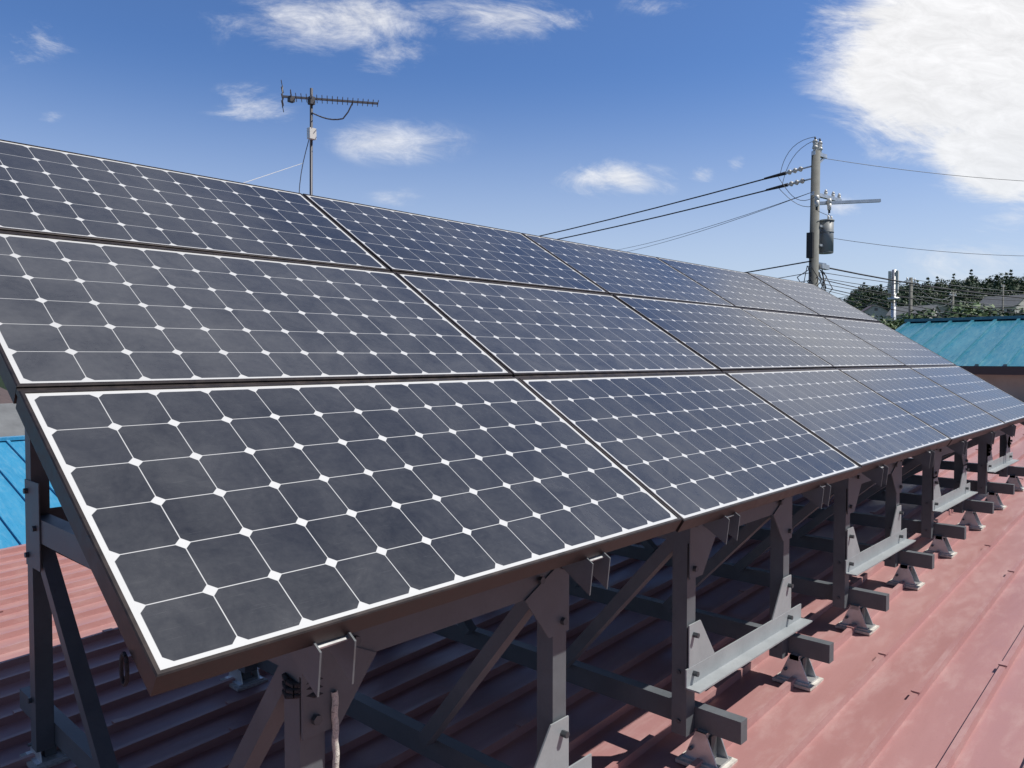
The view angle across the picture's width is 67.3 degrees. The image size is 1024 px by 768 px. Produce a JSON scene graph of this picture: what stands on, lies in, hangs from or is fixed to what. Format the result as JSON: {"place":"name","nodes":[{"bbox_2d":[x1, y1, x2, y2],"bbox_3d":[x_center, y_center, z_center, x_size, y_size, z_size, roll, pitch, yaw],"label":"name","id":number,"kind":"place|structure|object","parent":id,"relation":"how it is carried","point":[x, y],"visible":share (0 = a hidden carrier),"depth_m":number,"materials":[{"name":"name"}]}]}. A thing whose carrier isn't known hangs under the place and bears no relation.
{"place":"outdoors","nodes":[
{"label":"outdoors","id":0,"kind":"place"},
{"bbox_2d":[0,376,6,389],"bbox_3d":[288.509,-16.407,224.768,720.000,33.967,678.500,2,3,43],"label":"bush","id":1,"kind":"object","parent":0,"point":[2,384],"depth_m":100.14,"materials":[{"name":"green plant"}]},
{"bbox_2d":[850,294,871,307],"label":"hill tree","id":2,"kind":"object","parent":1,"relation":"on","point":[859,299],"visible":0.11,"depth_m":336.46,"materials":[{"name":"green plant"}]},
{"bbox_2d":[861,292,868,309],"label":"hill tree","id":3,"kind":"object","parent":1,"relation":"on","point":[864,301],"visible":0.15,"depth_m":330.10,"materials":[{"name":"green plant"}]},
{"bbox_2d":[868,287,875,303],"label":"hill tree","id":4,"kind":"object","parent":1,"relation":"on","point":[872,294],"visible":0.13,"depth_m":334.49,"materials":[{"name":"green plant"}]},
{"bbox_2d":[872,287,879,303],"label":"hill tree","id":5,"kind":"object","parent":1,"relation":"on","point":[876,295],"visible":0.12,"depth_m":327.73,"materials":[{"name":"green plant"}]},
{"bbox_2d":[868,314,896,323],"bbox_3d":[21.857,-3.064,45.627,3.640,2.191,4.204,0,2,4],"label":"embankment bush","id":6,"kind":"object","parent":1,"relation":"on","point":[883,319],"visible":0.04,"depth_m":44.77,"materials":[{"name":"green plant"}]},
{"bbox_2d":[878,316,900,321],"bbox_3d":[21.774,-3.080,46.260,3.516,2.116,4.061,0,2,3],"label":"embankment bush","id":7,"kind":"object","parent":1,"relation":"on","point":[891,318],"visible":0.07,"depth_m":45.35,"materials":[{"name":"green plant"}]},
{"bbox_2d":[882,321,898,328],"bbox_3d":[17.955,-2.278,36.847,2.151,1.559,2.417,0,2,1],"label":"embankment bush","id":8,"kind":"object","parent":1,"relation":"on","point":[890,324],"visible":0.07,"depth_m":36.19,"materials":[{"name":"green plant"}]},
{"bbox_2d":[899,285,908,298],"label":"hill tree","id":9,"kind":"object","parent":1,"relation":"on","point":[900,287],"visible":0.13,"depth_m":344.47,"materials":[{"name":"green plant"}]},
{"bbox_2d":[886,305,940,319],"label":"house","id":10,"kind":"structure","parent":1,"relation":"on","point":[936,307],"depth_m":175.48,"materials":[{"name":"grey stone"}]},
{"bbox_2d":[920,289,932,299],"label":"hill tree","id":11,"kind":"object","parent":1,"relation":"on","point":[927,294],"visible":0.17,"depth_m":330.85,"materials":[{"name":"green plant"}]},
{"bbox_2d":[922,277,932,295],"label":"hill tree","id":12,"kind":"object","parent":1,"relation":"on","point":[928,278],"visible":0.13,"depth_m":336.83,"materials":[{"name":"green plant"}]},
{"bbox_2d":[897,307,973,325],"bbox_3d":[17.690,-2.257,32.098,2.976,1.920,2.649,0,2,-11],"label":"embankment bush","id":13,"kind":"object","parent":1,"relation":"on","point":[902,322],"visible":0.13,"depth_m":31.76,"materials":[{"name":"green plant"}]},
{"bbox_2d":[933,276,938,291],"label":"hill tree","id":14,"kind":"object","parent":1,"relation":"on","point":[936,281],"visible":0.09,"depth_m":352.71,"materials":[{"name":"green plant"}]},
{"bbox_2d":[937,289,944,304],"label":"hill tree","id":15,"kind":"object","parent":1,"relation":"on","point":[940,295],"visible":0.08,"depth_m":306.33,"materials":[{"name":"green plant"}]},
{"bbox_2d":[929,283,956,298],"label":"hill tree","id":16,"kind":"object","parent":1,"relation":"on","point":[938,285],"visible":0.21,"depth_m":329.83,"materials":[{"name":"green plant"}]},
{"bbox_2d":[941,296,950,306],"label":"hill tree","id":17,"kind":"object","parent":1,"relation":"on","point":[945,300],"visible":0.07,"depth_m":297.13,"materials":[{"name":"green plant"}]},
{"bbox_2d":[943,279,955,292],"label":"hill tree","id":18,"kind":"object","parent":1,"relation":"on","point":[949,284],"visible":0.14,"depth_m":343.95,"materials":[{"name":"green plant"}]},
{"bbox_2d":[948,280,954,292],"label":"hill tree","id":19,"kind":"object","parent":1,"relation":"on","point":[952,287],"visible":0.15,"depth_m":332.96,"materials":[{"name":"green plant"}]},
{"bbox_2d":[955,288,977,301],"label":"hill tree","id":20,"kind":"object","parent":1,"relation":"on","point":[967,296],"visible":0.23,"depth_m":308.59,"materials":[{"name":"green plant"}]},
{"bbox_2d":[964,279,970,293],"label":"hill tree","id":21,"kind":"object","parent":1,"relation":"on","point":[967,284],"visible":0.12,"depth_m":322.84,"materials":[{"name":"green plant"}]},
{"bbox_2d":[956,278,980,292],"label":"hill tree","id":22,"kind":"object","parent":1,"relation":"on","point":[964,283],"visible":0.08,"depth_m":333.38,"materials":[{"name":"green plant"}]},
{"bbox_2d":[957,284,988,298],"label":"hill tree","id":23,"kind":"object","parent":1,"relation":"on","point":[976,286],"visible":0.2,"depth_m":310.48,"materials":[{"name":"green plant"}]},
{"bbox_2d":[967,275,984,285],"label":"hill tree","id":24,"kind":"object","parent":1,"relation":"on","point":[974,280],"visible":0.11,"depth_m":350.78,"materials":[{"name":"green plant"}]},
{"bbox_2d":[944,302,1010,317],"bbox_3d":[18.937,-2.312,31.326,2.804,2.031,3.150,-1,2,-27],"label":"embankment bush","id":25,"kind":"object","parent":1,"relation":"on","point":[985,313],"visible":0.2,"depth_m":30.89,"materials":[{"name":"green plant"}]},
{"bbox_2d":[975,279,990,291],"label":"hill tree","id":26,"kind":"object","parent":1,"relation":"on","point":[982,284],"visible":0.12,"depth_m":341.64,"materials":[{"name":"green plant"}]},
{"bbox_2d":[948,303,1023,316],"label":"embankment bush","id":27,"kind":"object","parent":1,"relation":"on","point":[1014,314],"visible":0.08,"depth_m":34.97,"materials":[{"name":"green plant"}]},
{"bbox_2d":[983,278,991,296],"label":"hill tree","id":28,"kind":"object","parent":1,"relation":"on","point":[985,290],"visible":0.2,"depth_m":311.86,"materials":[{"name":"green plant"}]},
{"bbox_2d":[982,275,996,287],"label":"hill tree","id":29,"kind":"object","parent":1,"relation":"on","point":[990,279],"visible":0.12,"depth_m":352.09,"materials":[{"name":"green plant"}]},
{"bbox_2d":[985,273,1005,284],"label":"hill tree","id":30,"kind":"object","parent":1,"relation":"on","point":[1001,274],"visible":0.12,"depth_m":350.11,"materials":[{"name":"green plant"}]},
{"bbox_2d":[992,275,998,288],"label":"hill tree","id":31,"kind":"object","parent":1,"relation":"on","point":[996,276],"visible":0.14,"depth_m":329.33,"materials":[{"name":"green plant"}]},
{"bbox_2d":[996,282,1001,294],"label":"hill tree","id":32,"kind":"object","parent":1,"relation":"on","point":[999,289],"visible":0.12,"depth_m":305.40,"materials":[{"name":"green plant"}]},
{"bbox_2d":[1002,272,1010,285],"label":"hill tree","id":33,"kind":"object","parent":1,"relation":"on","point":[1006,277],"visible":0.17,"depth_m":324.90,"materials":[{"name":"green plant"}]},
{"bbox_2d":[1006,276,1022,290],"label":"hill tree","id":34,"kind":"object","parent":1,"relation":"on","point":[1012,284],"visible":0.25,"depth_m":319.21,"materials":[{"name":"green plant"}]},
{"bbox_2d":[1009,285,1022,294],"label":"hill tree","id":35,"kind":"object","parent":1,"relation":"on","point":[1016,290],"visible":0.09,"depth_m":301.61,"materials":[{"name":"green plant"}]},
{"bbox_2d":[1011,276,1021,288],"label":"hill tree","id":36,"kind":"object","parent":1,"relation":"on","point":[1016,279],"visible":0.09,"depth_m":331.88,"materials":[{"name":"green plant"}]},
{"bbox_2d":[0,435,60,548],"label":"blue roof building","id":37,"kind":"structure","parent":0,"point":[12,495],"depth_m":11.92,"materials":[{"name":"paint"}]},
{"bbox_2d":[0,0,1023,300],"label":"sky","id":38,"kind":"structure","parent":0,"point":[533,117],"materials":[{"name":"blue"}]},
{"bbox_2d":[861,304,888,319],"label":"house","id":39,"kind":"structure","parent":0,"point":[877,311],"depth_m":212.02,"materials":[{"name":"grey"}]},
{"bbox_2d":[932,303,950,317],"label":"house","id":40,"kind":"structure","parent":0,"point":[942,307],"depth_m":194.74,"materials":[{"name":"grey stone"}]},
{"bbox_2d":[895,315,1023,401],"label":"teal roof building","id":41,"kind":"structure","parent":0,"point":[990,349],"depth_m":14.05,"materials":[{"name":"paint"}]},
{"bbox_2d":[974,294,1023,315],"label":"house","id":42,"kind":"structure","parent":0,"point":[989,302],"depth_m":173.94,"materials":[{"name":"grey stone"}]},
{"label":"ground","id":43,"kind":"structure","parent":0,"visible":0},
{"bbox_2d":[764,137,880,292],"bbox_3d":[8.371,0.433,20.778,2.945,13.925,1.456,0,2,8],"label":"utility pole","id":44,"kind":"object","parent":43,"relation":"on","point":[820,237],"visible":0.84,"depth_m":20.32,"materials":[{"name":"concrete"}]},
{"bbox_2d":[540,159,1023,317],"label":"power lines","id":45,"kind":"object","parent":44,"relation":"attached to","point":[976,292],"visible":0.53,"depth_m":23.12,"materials":[{"name":"black metal"}]},
{"bbox_2d":[888,269,899,320],"bbox_3d":[27.483,-0.998,55.574,0.773,14.448,0.773,2,3,43],"label":"utility pole","id":46,"kind":"object","parent":43,"relation":"on","point":[893,274],"visible":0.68,"depth_m":55.28,"materials":[{"name":"metal"}]},
{"bbox_2d":[905,277,915,315],"bbox_3d":[24.776,-0.066,48.005,0.318,13.092,1.400,2,3,43],"label":"utility pole","id":47,"kind":"object","parent":43,"relation":"on","point":[910,280],"visible":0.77,"depth_m":47.74,"materials":[{"name":"concrete"}]},
{"bbox_2d":[949,292,956,313],"bbox_3d":[37.188,-0.926,65.137,0.318,13.665,1.400,2,3,43],"label":"utility pole","id":48,"kind":"object","parent":43,"relation":"on","point":[952,297],"visible":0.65,"depth_m":64.85,"materials":[{"name":"concrete"}]},
{"bbox_2d":[1001,284,1004,312],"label":"utility pole","id":49,"kind":"object","parent":43,"relation":"on","point":[1003,285],"visible":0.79,"depth_m":100.87,"materials":[{"name":"concrete"}]},
{"bbox_3d":[2.441,4.392,2.146,14.150,7.256,22.680,2,3,43],"label":"red-roofed building","id":50,"kind":"object","parent":43,"relation":"on","visible":0},
{"bbox_2d":[0,423,1023,767],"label":"roof","id":51,"kind":"structure","parent":50,"relation":"on","point":[928,673],"depth_m":3.45,"materials":[{"name":"paint"}]},
{"bbox_2d":[244,80,378,194],"bbox_3d":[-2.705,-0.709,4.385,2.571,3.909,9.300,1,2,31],"label":"antenna","id":52,"kind":"object","parent":51,"relation":"on","point":[311,130],"visible":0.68,"depth_m":7.17,"materials":[{"name":"grey metal"}]},
{"bbox_2d":[20,422,1023,767],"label":"solar rack steel","id":53,"kind":"object","parent":51,"relation":"on","point":[342,664],"visible":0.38,"depth_m":2.83,"materials":[{"name":"grey metal"}]},
{"bbox_2d":[119,651,339,767],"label":"cable","id":54,"kind":"object","parent":53,"relation":"attached to","point":[293,690],"visible":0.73,"depth_m":1.61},
{"bbox_2d":[0,139,1023,696],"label":"solar panel array","id":55,"kind":"object","parent":53,"relation":"on","point":[264,423],"visible":1,"depth_m":2.36,"materials":[{"name":"black glass"}]},
{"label":"terrain","id":56,"kind":"structure","parent":0,"visible":0},
{"bbox_2d":[0,387,12,403],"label":"house","id":57,"kind":"structure","parent":56,"relation":"on","point":[5,397],"depth_m":39.50,"materials":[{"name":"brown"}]},
{"bbox_2d":[0,403,24,436],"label":"wall","id":58,"kind":"structure","parent":56,"relation":"on","point":[11,423],"depth_m":24.23,"materials":[{"name":"white paint"}]}
]}

